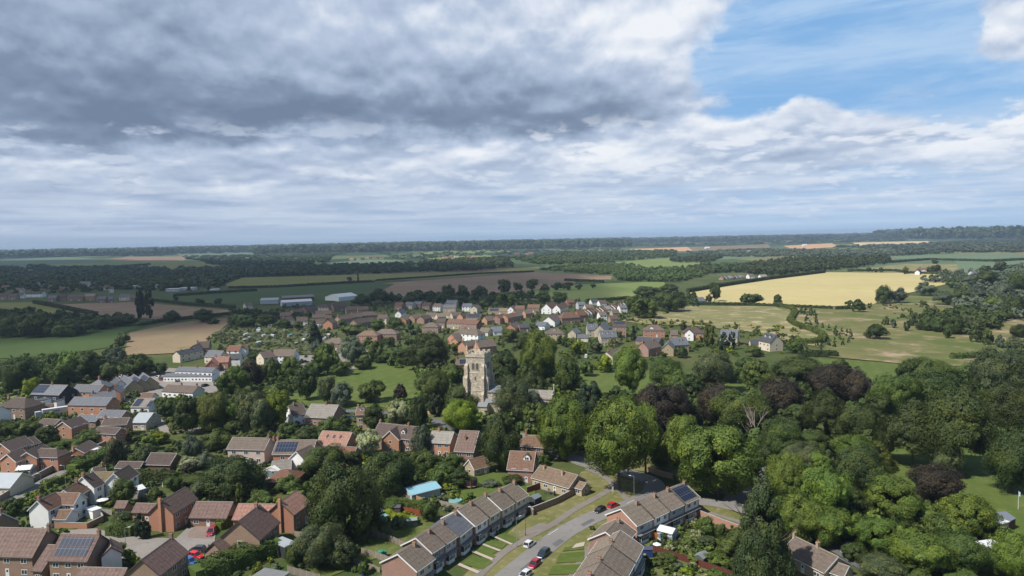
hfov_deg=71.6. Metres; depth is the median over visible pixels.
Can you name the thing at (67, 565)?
window
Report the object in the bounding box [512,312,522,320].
house
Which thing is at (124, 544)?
shrub
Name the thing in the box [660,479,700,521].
terraced house
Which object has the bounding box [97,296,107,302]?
house
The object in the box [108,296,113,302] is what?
house
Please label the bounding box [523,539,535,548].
car
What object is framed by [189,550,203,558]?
car
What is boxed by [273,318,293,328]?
broadleaf tree
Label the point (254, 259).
woodland
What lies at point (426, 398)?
undergrowth
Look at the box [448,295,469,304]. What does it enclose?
broadleaf tree
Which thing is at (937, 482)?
copper beech
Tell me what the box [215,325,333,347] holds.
undergrowth
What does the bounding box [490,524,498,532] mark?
bay window
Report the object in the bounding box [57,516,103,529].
garden lawn
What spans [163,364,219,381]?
office building
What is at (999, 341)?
broadleaf tree
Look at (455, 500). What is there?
paddling pool
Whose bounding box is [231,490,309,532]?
house
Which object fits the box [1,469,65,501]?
lane
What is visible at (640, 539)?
bay window
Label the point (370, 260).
crop field
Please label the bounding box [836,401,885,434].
broadleaf tree
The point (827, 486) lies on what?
broadleaf tree
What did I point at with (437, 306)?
house
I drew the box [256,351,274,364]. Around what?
house
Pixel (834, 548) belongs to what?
drive
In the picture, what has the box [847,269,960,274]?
hedge
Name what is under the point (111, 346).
broadleaf tree
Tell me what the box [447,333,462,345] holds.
house
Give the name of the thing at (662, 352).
undergrowth
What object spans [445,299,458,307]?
house
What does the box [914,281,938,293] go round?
broadleaf tree
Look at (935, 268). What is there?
broadleaf tree
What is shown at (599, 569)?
terraced house
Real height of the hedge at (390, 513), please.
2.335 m
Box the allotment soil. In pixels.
[213,319,329,354]
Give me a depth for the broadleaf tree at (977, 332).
466.02 m
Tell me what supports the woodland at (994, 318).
on the ground at (456, 569)
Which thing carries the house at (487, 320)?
on the ground at (456, 569)
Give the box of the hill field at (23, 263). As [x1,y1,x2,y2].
[0,257,115,267]
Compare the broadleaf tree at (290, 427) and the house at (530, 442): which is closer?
the house at (530, 442)
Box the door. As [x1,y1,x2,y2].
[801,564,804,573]
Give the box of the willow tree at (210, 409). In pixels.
[196,390,228,431]
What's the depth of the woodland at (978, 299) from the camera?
848.97 m
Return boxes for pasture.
[622,306,819,346]
[852,264,958,272]
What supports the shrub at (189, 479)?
on the ground at (456, 569)
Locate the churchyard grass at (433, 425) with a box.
[426,410,571,451]
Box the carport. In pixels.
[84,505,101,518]
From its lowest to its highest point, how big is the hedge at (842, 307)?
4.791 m
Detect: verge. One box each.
[464,469,787,575]
[573,450,771,497]
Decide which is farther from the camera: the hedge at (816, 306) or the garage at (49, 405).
the hedge at (816, 306)
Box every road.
[494,433,664,575]
[623,498,844,544]
[719,464,769,509]
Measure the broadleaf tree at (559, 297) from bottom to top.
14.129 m
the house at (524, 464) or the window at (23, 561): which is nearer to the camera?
the window at (23, 561)
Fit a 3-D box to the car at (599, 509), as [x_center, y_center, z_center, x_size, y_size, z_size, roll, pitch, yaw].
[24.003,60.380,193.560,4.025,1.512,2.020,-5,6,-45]
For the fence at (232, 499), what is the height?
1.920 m
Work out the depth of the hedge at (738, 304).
741.73 m
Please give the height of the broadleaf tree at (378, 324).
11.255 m
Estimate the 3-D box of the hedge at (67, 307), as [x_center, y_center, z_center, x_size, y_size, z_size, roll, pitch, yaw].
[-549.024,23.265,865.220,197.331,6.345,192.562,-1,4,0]
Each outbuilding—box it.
[0,472,34,495]
[114,461,144,470]
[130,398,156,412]
[133,412,161,429]
[139,393,158,398]
[144,452,181,471]
[322,445,362,465]
[996,520,1009,528]
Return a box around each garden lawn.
[11,514,26,523]
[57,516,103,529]
[308,519,435,575]
[450,472,534,502]
[644,533,735,575]
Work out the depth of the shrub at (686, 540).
170.87 m
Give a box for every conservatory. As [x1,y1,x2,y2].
[15,464,36,475]
[135,484,145,493]
[264,465,280,478]
[657,524,678,541]
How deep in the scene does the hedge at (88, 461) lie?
239.84 m
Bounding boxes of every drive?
[188,526,213,538]
[812,537,863,572]
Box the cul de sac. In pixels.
[56,527,215,558]
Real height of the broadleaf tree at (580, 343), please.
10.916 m
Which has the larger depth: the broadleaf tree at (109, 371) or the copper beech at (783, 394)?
the broadleaf tree at (109, 371)
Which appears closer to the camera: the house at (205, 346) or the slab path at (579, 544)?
the slab path at (579, 544)
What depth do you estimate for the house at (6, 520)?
179.69 m
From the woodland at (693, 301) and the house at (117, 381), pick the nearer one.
the house at (117, 381)
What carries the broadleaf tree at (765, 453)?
on the ground at (456, 569)
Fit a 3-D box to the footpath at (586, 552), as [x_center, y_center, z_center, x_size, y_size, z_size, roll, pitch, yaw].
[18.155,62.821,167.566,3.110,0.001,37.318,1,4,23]
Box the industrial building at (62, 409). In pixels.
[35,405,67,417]
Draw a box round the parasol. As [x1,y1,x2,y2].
[97,498,108,501]
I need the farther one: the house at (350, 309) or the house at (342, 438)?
the house at (350, 309)
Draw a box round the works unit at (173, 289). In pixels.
[166,288,182,291]
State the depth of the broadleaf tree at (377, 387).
327.99 m
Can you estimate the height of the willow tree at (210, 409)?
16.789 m
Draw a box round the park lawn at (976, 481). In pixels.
[888,424,1023,534]
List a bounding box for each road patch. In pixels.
[553,539,563,545]
[581,519,593,525]
[639,480,648,484]
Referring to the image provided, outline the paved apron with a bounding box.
[521,523,551,535]
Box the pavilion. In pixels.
[975,539,1012,571]
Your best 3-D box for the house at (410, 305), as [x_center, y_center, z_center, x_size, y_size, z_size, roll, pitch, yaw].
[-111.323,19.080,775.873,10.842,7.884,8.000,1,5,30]
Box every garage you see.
[45,403,53,407]
[76,566,129,575]
[203,537,230,558]
[252,568,289,575]
[463,455,490,476]
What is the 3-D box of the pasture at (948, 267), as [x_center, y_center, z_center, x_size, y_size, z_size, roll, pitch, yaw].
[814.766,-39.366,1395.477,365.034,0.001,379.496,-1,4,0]
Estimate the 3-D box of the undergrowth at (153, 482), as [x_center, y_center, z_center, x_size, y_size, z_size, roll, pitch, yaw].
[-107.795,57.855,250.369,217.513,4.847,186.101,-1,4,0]
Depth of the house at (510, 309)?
698.46 m
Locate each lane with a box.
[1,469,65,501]
[124,398,200,433]
[306,409,465,433]
[337,351,355,369]
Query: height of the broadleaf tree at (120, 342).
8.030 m
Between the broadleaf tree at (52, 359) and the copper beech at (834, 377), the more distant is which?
the broadleaf tree at (52, 359)
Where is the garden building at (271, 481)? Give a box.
[266,469,305,488]
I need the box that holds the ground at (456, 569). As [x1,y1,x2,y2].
[0,237,1023,575]
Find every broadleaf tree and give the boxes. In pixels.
[0,309,8,317]
[0,313,21,336]
[0,355,41,391]
[0,382,12,395]
[0,419,14,435]
[0,497,22,515]
[4,419,42,436]
[13,311,52,336]
[22,377,39,395]
[33,318,60,335]
[34,425,61,445]
[40,353,58,370]
[42,363,73,384]
[51,319,84,336]
[53,350,81,369]
[66,369,82,383]
[74,350,102,377]
[74,429,99,444]
[78,319,96,332]
[91,317,112,328]
[99,355,107,364]
[99,363,118,379]
[101,348,111,355]
[104,437,128,466]
[105,347,127,365]
[108,316,121,325]
[108,344,117,348]
[108,477,137,502]
[112,313,140,325]
[114,338,124,346]
[116,332,130,340]
[118,353,154,375]
[135,444,157,461]
[140,435,158,446]
[146,485,163,502]
[149,431,170,443]
[151,362,167,373]
[153,396,176,417]
[162,310,180,321]
[163,476,183,491]
[171,394,200,432]
[176,456,199,467]
[181,434,205,456]
[187,479,208,499]
[191,308,215,321]
[194,453,268,499]
[195,298,204,302]
[195,451,214,468]
[200,427,231,449]
[207,317,219,323]
[213,365,249,396]
[214,298,222,303]
[215,399,238,427]
[223,420,243,432]
[226,314,237,325]
[232,388,251,403]
[234,314,256,326]
[234,390,264,429]
[249,350,258,359]
[249,398,276,431]
[256,314,276,325]
[261,358,280,380]
[263,382,288,401]
[265,390,288,424]
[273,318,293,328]
[274,473,302,491]
[277,421,297,432]
[280,356,299,376]
[283,541,306,566]
[290,522,345,569]
[291,364,319,398]
[293,321,303,329]
[294,427,318,438]
[296,462,313,476]
[301,443,350,473]
[303,458,385,537]
[304,361,324,373]
[308,339,325,352]
[313,342,339,373]
[314,472,323,488]
[317,375,336,403]
[317,415,347,432]
[324,533,358,568]
[329,361,353,375]
[329,381,353,405]
[336,339,365,362]
[338,319,344,325]
[340,323,367,333]
[340,335,361,347]
[340,415,351,425]
[343,519,365,538]
[344,450,361,465]
[351,294,370,304]
[354,356,371,368]
[356,428,381,454]
[357,379,385,401]
[361,449,419,499]
[362,336,372,346]
[362,402,384,429]
[366,340,384,360]
[369,288,388,301]
[369,318,384,329]
[373,351,391,361]
[383,337,394,346]
[385,400,409,423]
[388,317,404,329]
[392,349,406,357]
[400,330,451,367]
[401,295,418,302]
[402,450,417,463]
[403,335,412,345]
[408,394,430,426]
[408,424,430,454]
[412,368,449,398]
[413,290,425,300]
[414,447,443,473]
[419,500,439,519]
[423,461,455,484]
[425,290,435,301]
[431,293,450,302]
[439,363,463,384]
[441,284,454,297]
[441,398,478,430]
[442,451,466,465]
[444,383,480,404]
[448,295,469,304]
[448,343,457,351]
[449,467,471,486]
[457,284,469,296]
[470,285,487,295]
[478,300,490,309]
[479,294,496,302]
[490,373,532,421]
[491,349,520,375]
[494,292,517,304]
[494,368,511,384]
[497,279,510,292]
[500,329,517,341]
[513,283,522,290]
[515,363,534,381]
[516,331,530,348]
[519,328,556,377]
[520,402,542,424]
[521,370,547,389]
[526,279,538,289]
[529,323,537,328]
[529,388,539,404]
[534,393,586,459]
[537,290,551,302]
[539,283,549,290]
[551,282,561,289]
[552,291,567,302]
[553,353,579,393]
[556,335,567,344]
[561,282,573,289]
[571,338,584,352]
[572,438,587,452]
[579,360,593,374]
[582,394,655,489]
[588,341,602,352]
[598,354,611,371]
[610,345,648,391]
[625,295,638,307]
[628,298,662,317]
[632,286,661,296]
[637,401,669,473]
[648,356,684,385]
[648,445,667,467]
[649,357,680,384]
[655,292,666,303]
[659,291,685,310]
[659,413,699,478]
[660,283,678,292]
[660,369,686,386]
[671,420,768,498]
[673,345,687,356]
[680,373,705,391]
[692,348,735,385]
[698,516,714,535]
[705,294,712,301]
[708,388,772,434]
[709,282,721,300]
[714,523,726,537]
[716,536,739,559]
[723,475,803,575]
[725,526,741,544]
[726,365,740,381]
[734,357,756,371]
[739,293,753,302]
[740,359,773,387]
[744,344,762,355]
[750,294,763,302]
[753,414,804,455]
[756,443,778,465]
[762,451,811,497]
[770,355,822,383]
[773,294,782,302]
[775,496,786,508]
[777,488,824,537]
[780,439,826,470]
[783,404,817,429]
[786,339,804,352]
[799,386,845,434]
[800,429,829,452]
[800,462,854,512]
[803,449,831,472]
[803,506,856,545]
[827,418,849,435]
[830,358,851,368]
[830,433,874,454]
[831,443,889,492]
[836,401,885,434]
[844,300,852,305]
[848,485,863,501]
[851,299,865,310]
[852,514,902,556]
[854,549,910,575]
[860,498,885,517]
[862,323,889,337]
[862,471,925,520]
[863,390,895,418]
[870,371,924,415]
[871,397,942,467]
[874,285,892,302]
[881,315,888,324]
[889,528,959,574]
[890,287,908,302]
[890,319,896,327]
[894,357,920,377]
[902,266,908,273]
[903,321,910,330]
[906,311,917,325]
[906,367,970,406]
[911,356,963,376]
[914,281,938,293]
[915,314,937,329]
[919,300,927,304]
[920,512,952,534]
[921,385,1005,456]
[926,264,941,271]
[926,442,965,471]
[930,317,947,331]
[932,290,954,304]
[932,527,992,570]
[935,491,1005,538]
[943,325,951,337]
[945,315,964,333]
[946,277,961,286]
[953,288,970,297]
[960,274,975,284]
[963,313,972,324]
[963,343,1023,388]
[966,285,986,297]
[969,326,982,341]
[973,375,993,388]
[974,270,1000,285]
[978,266,990,270]
[978,378,1023,433]
[979,430,1023,492]
[979,544,1003,574]
[981,327,994,343]
[983,295,1002,303]
[987,526,1023,575]
[989,281,1015,300]
[992,261,1006,270]
[995,334,1006,347]
[1003,294,1023,310]
[1004,336,1023,363]
[1007,270,1023,292]
[1009,324,1023,336]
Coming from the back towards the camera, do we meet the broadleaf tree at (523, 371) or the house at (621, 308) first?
the house at (621, 308)
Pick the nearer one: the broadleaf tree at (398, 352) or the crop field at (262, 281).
the broadleaf tree at (398, 352)
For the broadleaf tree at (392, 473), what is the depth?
205.80 m
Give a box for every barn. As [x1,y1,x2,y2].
[260,297,279,304]
[280,299,311,306]
[281,294,314,300]
[325,292,356,300]
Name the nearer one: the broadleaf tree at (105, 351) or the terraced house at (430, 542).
the terraced house at (430, 542)
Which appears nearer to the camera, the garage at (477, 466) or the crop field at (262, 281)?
the garage at (477, 466)
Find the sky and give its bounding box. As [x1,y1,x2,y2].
[0,0,1023,249]
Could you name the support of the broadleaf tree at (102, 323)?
on the ground at (456, 569)
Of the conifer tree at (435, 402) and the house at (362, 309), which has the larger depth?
the house at (362, 309)
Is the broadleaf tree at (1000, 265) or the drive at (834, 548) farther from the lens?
the broadleaf tree at (1000, 265)
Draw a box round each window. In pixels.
[3,558,9,562]
[20,559,26,563]
[21,570,27,574]
[52,562,58,567]
[65,563,70,567]
[434,561,442,569]
[446,552,454,560]
[461,542,470,551]
[471,363,478,369]
[476,532,485,541]
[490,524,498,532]
[503,516,511,524]
[516,508,524,516]
[638,533,648,541]
[671,518,680,526]
[686,511,694,518]
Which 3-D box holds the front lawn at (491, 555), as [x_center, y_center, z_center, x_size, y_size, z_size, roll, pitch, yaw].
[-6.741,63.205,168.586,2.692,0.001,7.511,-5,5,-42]
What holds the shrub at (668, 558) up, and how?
on the garden lawn at (660, 571)
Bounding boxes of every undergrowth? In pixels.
[0,379,262,419]
[0,379,263,421]
[0,397,458,569]
[0,403,482,575]
[0,404,470,542]
[4,398,464,564]
[6,402,459,575]
[7,375,263,420]
[15,400,502,534]
[57,381,264,417]
[206,298,630,363]
[208,297,628,357]
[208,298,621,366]
[211,321,332,347]
[212,318,331,347]
[213,319,319,345]
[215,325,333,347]
[218,299,628,366]
[254,352,440,398]
[255,351,439,403]
[406,366,578,433]
[414,359,581,438]
[414,360,578,428]
[415,359,580,433]
[563,319,800,359]
[564,319,801,362]
[565,319,799,363]
[568,318,803,360]
[586,372,1023,455]
[600,364,989,474]
[603,377,982,498]
[642,521,736,575]
[643,516,728,575]
[643,523,732,575]
[644,519,731,575]
[652,529,730,575]
[843,497,1002,545]
[845,492,1009,549]
[847,498,1000,571]
[876,302,1014,337]
[882,298,993,327]
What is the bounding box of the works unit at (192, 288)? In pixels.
[181,287,196,290]
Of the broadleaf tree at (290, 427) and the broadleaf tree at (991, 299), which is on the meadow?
the broadleaf tree at (991, 299)
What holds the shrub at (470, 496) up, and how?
on the ground at (456, 569)
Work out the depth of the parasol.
204.34 m
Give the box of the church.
[463,345,554,414]
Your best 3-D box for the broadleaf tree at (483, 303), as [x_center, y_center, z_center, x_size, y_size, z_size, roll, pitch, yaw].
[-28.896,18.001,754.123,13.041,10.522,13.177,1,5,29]
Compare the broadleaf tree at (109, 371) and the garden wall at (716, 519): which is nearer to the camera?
the garden wall at (716, 519)
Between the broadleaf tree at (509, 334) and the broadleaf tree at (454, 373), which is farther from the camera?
the broadleaf tree at (509, 334)
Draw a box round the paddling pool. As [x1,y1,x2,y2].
[448,497,461,503]
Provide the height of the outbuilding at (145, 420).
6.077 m
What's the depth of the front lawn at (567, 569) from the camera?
159.82 m
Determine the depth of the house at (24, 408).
313.54 m
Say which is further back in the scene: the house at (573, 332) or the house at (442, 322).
the house at (442, 322)
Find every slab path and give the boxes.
[458,563,479,572]
[472,550,493,559]
[482,543,499,550]
[492,535,512,544]
[572,542,584,547]
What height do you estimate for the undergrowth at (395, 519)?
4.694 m
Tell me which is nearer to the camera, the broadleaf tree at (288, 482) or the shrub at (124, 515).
the shrub at (124, 515)
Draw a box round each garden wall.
[0,441,105,501]
[54,512,103,528]
[528,504,533,515]
[530,488,574,513]
[648,467,672,479]
[697,509,738,528]
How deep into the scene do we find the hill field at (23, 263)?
3857.04 m
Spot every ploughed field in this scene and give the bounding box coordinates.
[62,302,229,318]
[106,257,184,260]
[383,272,611,295]
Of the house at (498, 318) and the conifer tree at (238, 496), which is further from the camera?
the house at (498, 318)
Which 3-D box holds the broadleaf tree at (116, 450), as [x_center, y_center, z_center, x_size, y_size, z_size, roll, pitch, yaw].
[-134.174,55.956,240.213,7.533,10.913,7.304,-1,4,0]
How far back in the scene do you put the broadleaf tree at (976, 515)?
169.31 m
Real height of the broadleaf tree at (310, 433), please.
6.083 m
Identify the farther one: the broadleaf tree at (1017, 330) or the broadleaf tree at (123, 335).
the broadleaf tree at (123, 335)
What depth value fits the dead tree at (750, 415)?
246.76 m
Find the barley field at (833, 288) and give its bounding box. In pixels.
[687,272,953,305]
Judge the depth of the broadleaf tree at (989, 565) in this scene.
152.89 m
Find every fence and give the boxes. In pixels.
[101,509,111,514]
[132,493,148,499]
[205,496,234,501]
[287,565,319,575]
[294,530,301,536]
[350,559,379,572]
[361,547,388,560]
[367,529,404,544]
[393,494,414,498]
[401,506,421,515]
[430,498,462,508]
[527,482,539,492]
[651,544,734,574]
[652,532,657,538]
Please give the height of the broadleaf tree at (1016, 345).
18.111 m
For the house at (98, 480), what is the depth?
211.08 m
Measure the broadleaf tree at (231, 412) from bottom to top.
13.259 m
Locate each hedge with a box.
[32,300,98,315]
[40,475,64,489]
[65,263,150,267]
[66,446,106,473]
[105,519,134,537]
[137,312,228,325]
[137,468,176,482]
[154,298,235,307]
[176,288,256,295]
[188,535,281,575]
[215,515,232,530]
[228,280,373,288]
[375,270,533,280]
[377,492,426,510]
[384,508,418,523]
[564,278,603,282]
[569,349,586,354]
[580,365,611,370]
[585,296,629,301]
[686,270,825,292]
[698,302,778,306]
[772,302,828,344]
[779,304,832,308]
[798,349,838,357]
[835,306,856,308]
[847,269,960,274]
[889,258,1023,262]
[949,351,977,358]
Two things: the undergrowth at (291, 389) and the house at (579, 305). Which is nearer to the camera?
the undergrowth at (291, 389)
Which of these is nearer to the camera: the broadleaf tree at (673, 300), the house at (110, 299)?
the broadleaf tree at (673, 300)
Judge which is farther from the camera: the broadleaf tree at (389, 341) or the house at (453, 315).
the house at (453, 315)
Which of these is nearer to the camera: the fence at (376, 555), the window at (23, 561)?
the window at (23, 561)
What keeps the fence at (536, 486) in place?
on the ground at (456, 569)
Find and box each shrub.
[25,494,36,505]
[47,440,68,448]
[109,511,131,521]
[120,542,126,555]
[123,549,136,564]
[142,521,151,538]
[180,472,200,487]
[217,495,230,500]
[246,489,269,502]
[247,428,265,437]
[260,496,272,503]
[334,563,348,569]
[351,565,357,572]
[356,560,369,575]
[382,498,401,509]
[445,485,459,493]
[466,492,473,498]
[482,478,500,487]
[501,474,522,485]
[538,452,549,464]
[648,559,658,566]
[656,552,677,564]
[659,531,668,541]
[673,562,681,569]
[679,567,693,575]
[681,537,694,546]
[687,553,697,562]
[692,548,704,553]
[696,535,715,546]
[704,550,731,567]
[705,567,723,575]
[787,531,812,542]
[840,542,866,562]
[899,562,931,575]
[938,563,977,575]
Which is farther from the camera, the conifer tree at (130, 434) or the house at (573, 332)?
the house at (573, 332)
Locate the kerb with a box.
[552,454,638,480]
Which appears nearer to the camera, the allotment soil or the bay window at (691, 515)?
the bay window at (691, 515)
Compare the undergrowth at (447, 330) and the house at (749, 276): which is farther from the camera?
the house at (749, 276)
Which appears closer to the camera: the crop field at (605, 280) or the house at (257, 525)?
the house at (257, 525)
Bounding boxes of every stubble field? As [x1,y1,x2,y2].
[125,318,227,354]
[854,241,928,245]
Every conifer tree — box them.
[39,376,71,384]
[125,428,137,441]
[134,288,144,318]
[134,513,146,539]
[143,289,154,317]
[169,422,182,433]
[235,482,244,503]
[308,320,321,343]
[405,320,415,334]
[429,392,441,416]
[475,408,521,469]
[576,380,602,417]
[608,337,617,346]
[630,325,636,340]
[703,323,713,346]
[717,332,730,350]
[728,331,735,348]
[871,441,898,473]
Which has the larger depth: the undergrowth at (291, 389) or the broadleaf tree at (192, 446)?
the undergrowth at (291, 389)
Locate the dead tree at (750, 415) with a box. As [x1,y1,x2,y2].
[741,404,768,431]
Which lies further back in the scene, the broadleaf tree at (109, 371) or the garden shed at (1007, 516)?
the broadleaf tree at (109, 371)
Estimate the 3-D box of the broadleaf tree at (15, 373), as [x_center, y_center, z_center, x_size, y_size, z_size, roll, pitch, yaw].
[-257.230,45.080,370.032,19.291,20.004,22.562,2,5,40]
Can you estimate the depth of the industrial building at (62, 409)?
314.44 m
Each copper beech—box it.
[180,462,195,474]
[242,356,265,388]
[392,383,407,400]
[633,380,677,427]
[665,383,695,417]
[680,323,686,330]
[696,381,726,426]
[759,374,808,416]
[804,362,852,398]
[839,366,875,403]
[905,462,966,499]
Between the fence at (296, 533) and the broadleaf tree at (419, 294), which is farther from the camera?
the broadleaf tree at (419, 294)
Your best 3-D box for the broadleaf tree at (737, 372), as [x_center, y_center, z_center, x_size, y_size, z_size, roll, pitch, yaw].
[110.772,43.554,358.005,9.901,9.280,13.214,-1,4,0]
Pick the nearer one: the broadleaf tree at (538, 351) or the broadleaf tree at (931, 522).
the broadleaf tree at (931, 522)
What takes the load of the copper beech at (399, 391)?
on the village green
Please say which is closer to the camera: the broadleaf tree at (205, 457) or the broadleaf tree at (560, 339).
the broadleaf tree at (205, 457)
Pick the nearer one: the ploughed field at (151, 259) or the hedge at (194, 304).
the hedge at (194, 304)
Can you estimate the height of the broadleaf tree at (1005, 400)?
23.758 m
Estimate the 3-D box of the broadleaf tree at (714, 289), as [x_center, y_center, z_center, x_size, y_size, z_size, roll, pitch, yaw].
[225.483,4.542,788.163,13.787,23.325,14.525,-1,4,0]
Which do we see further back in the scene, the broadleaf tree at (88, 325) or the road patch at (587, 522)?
the broadleaf tree at (88, 325)
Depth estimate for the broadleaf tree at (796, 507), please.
170.16 m
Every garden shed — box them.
[392,504,400,512]
[405,517,417,527]
[528,493,541,505]
[642,546,652,557]
[694,550,709,561]
[997,511,1015,528]
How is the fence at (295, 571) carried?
on the ground at (456, 569)
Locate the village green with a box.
[288,362,418,408]
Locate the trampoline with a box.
[464,476,477,488]
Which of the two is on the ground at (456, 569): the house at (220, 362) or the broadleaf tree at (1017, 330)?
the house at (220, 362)
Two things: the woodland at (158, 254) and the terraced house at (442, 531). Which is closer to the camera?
the terraced house at (442, 531)
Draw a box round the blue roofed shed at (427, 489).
[402,481,441,499]
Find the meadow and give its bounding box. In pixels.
[780,296,1023,365]
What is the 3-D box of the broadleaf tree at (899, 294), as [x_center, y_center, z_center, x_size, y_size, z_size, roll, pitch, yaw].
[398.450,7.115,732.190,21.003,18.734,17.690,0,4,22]
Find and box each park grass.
[575,370,753,397]
[818,358,1022,383]
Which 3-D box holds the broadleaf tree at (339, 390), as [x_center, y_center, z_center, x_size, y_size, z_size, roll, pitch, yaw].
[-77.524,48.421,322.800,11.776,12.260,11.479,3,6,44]
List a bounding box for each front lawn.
[461,555,491,568]
[470,548,494,560]
[476,545,497,553]
[484,539,506,547]
[497,533,518,542]
[548,564,580,574]
[556,551,584,562]
[563,546,583,550]
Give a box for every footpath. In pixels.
[474,468,616,575]
[568,545,588,575]
[611,485,628,499]
[701,509,789,543]
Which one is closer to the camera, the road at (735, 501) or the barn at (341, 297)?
the road at (735, 501)
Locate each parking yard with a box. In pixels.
[104,368,225,396]
[299,354,313,366]
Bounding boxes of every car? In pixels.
[188,544,206,552]
[188,555,197,564]
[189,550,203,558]
[206,525,216,536]
[519,568,531,575]
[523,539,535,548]
[528,557,540,568]
[537,546,550,558]
[593,505,606,513]
[607,501,619,508]
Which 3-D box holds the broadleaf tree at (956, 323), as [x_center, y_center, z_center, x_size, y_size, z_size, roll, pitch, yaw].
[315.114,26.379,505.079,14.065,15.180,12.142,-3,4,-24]
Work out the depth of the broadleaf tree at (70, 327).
592.21 m
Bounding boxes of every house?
[0,294,8,299]
[0,393,45,419]
[0,406,11,420]
[0,435,40,458]
[0,449,25,471]
[0,506,20,526]
[0,522,59,575]
[8,294,19,299]
[15,287,24,292]
[18,292,25,297]
[21,444,74,471]
[26,291,45,296]
[27,492,87,527]
[30,381,77,406]
[30,527,122,575]
[37,416,89,438]
[47,295,58,301]
[58,295,67,300]
[61,477,90,505]
[67,294,75,300]
[67,397,119,417]
[71,440,100,457]
[74,375,125,401]
[75,295,83,300]
[77,410,133,427]
[78,461,139,503]
[79,281,90,287]
[84,293,97,300]
[89,388,116,398]
[94,414,133,443]
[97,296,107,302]
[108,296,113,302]
[109,287,113,292]
[110,377,125,386]
[113,486,198,531]
[119,293,129,300]
[120,375,142,393]
[123,531,189,575]
[130,295,134,301]
[130,374,150,391]
[139,373,159,389]
[161,383,204,397]
[172,346,203,362]
[188,501,237,526]
[191,340,211,354]
[204,350,227,362]
[204,354,230,369]
[218,502,293,558]
[226,344,248,356]
[226,434,275,463]
[227,351,242,365]
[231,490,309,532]
[243,302,252,308]
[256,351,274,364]
[271,436,321,471]
[273,347,299,363]
[280,311,291,318]
[280,316,294,324]
[286,401,306,424]
[289,308,304,315]
[296,317,307,325]
[302,305,317,314]
[304,401,345,425]
[312,313,325,325]
[315,310,331,318]
[317,304,330,310]
[318,430,357,446]
[323,318,337,328]
[324,336,341,350]
[330,303,346,311]
[335,314,352,323]
[345,306,356,314]
[347,313,362,319]
[349,317,371,328]
[355,404,369,429]
[356,329,380,341]
[357,305,368,312]
[360,311,377,319]
[374,419,415,452]
[377,313,389,323]
[377,327,400,340]
[379,540,436,575]
[394,302,405,309]
[395,309,405,317]
[399,314,409,323]
[400,527,447,573]
[405,302,415,308]
[408,314,421,322]
[415,301,423,308]
[416,519,459,564]
[417,315,431,323]
[422,301,433,309]
[422,322,440,332]
[426,311,436,318]
[429,427,457,455]
[430,509,475,555]
[432,302,442,310]
[435,313,446,319]
[436,318,446,327]
[440,500,490,544]
[442,303,457,312]
[444,310,450,318]
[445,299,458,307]
[447,318,462,328]
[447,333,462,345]
[450,311,459,318]
[454,327,485,340]
[454,430,481,465]
[455,357,465,373]
[456,312,467,318]
[457,491,503,535]
[458,339,476,353]
[461,318,482,328]
[462,302,472,310]
[465,312,483,319]
[470,305,480,313]
[473,339,496,353]
[479,327,491,335]
[482,316,493,324]
[487,487,516,527]
[488,308,507,314]
[491,326,502,335]
[492,313,503,323]
[494,479,528,519]
[502,313,515,323]
[504,321,518,331]
[506,450,538,482]
[507,305,514,313]
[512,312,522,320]
[515,304,525,309]
[518,322,529,331]
[519,429,548,456]
[522,309,532,317]
[527,304,540,312]
[531,464,590,495]
[535,320,549,329]
[541,301,555,313]
[542,313,559,326]
[545,328,564,339]
[552,302,567,313]
[559,311,580,323]
[565,299,574,306]
[567,328,580,337]
[573,561,619,575]
[575,310,586,320]
[576,301,584,308]
[576,545,637,575]
[577,334,588,341]
[583,304,592,308]
[584,308,589,317]
[586,322,610,336]
[587,517,636,551]
[587,530,645,575]
[589,299,597,304]
[597,300,606,305]
[597,311,606,320]
[598,328,617,345]
[600,346,621,363]
[603,305,610,313]
[605,499,655,544]
[607,314,617,322]
[609,309,619,316]
[612,320,626,336]
[617,304,626,312]
[629,492,671,532]
[635,336,663,345]
[638,338,661,356]
[641,487,686,527]
[643,324,664,336]
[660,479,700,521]
[662,336,688,355]
[670,328,677,337]
[681,327,703,340]
[690,296,705,301]
[720,328,738,344]
[746,274,754,278]
[748,339,758,345]
[758,332,782,351]
[787,530,854,575]
[915,267,926,274]
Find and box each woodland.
[0,241,427,256]
[0,253,173,257]
[0,264,257,289]
[0,277,220,293]
[0,306,128,333]
[0,352,156,377]
[182,253,332,266]
[211,261,416,276]
[228,307,311,321]
[252,237,634,254]
[266,251,346,257]
[378,248,628,258]
[382,290,537,301]
[387,243,641,251]
[416,255,514,271]
[509,249,678,264]
[539,262,645,274]
[599,232,906,242]
[612,265,706,281]
[624,290,698,312]
[632,238,904,245]
[669,253,722,262]
[686,247,899,256]
[688,261,751,273]
[742,253,891,274]
[835,237,1023,254]
[869,225,1023,238]
[917,305,1015,333]
[920,262,1023,318]
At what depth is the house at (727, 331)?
481.48 m
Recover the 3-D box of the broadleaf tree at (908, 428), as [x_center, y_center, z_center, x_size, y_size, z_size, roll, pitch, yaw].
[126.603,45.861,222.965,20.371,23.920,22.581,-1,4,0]
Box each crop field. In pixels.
[0,302,82,313]
[0,322,158,358]
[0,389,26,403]
[53,261,209,266]
[131,264,218,268]
[155,291,267,304]
[178,253,220,255]
[216,252,263,255]
[226,267,538,286]
[239,282,393,304]
[331,259,404,263]
[423,250,510,253]
[428,255,493,259]
[512,281,664,300]
[574,279,620,283]
[615,258,703,267]
[717,255,769,259]
[890,253,1023,261]
[956,256,1023,272]
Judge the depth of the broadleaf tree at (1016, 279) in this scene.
772.10 m

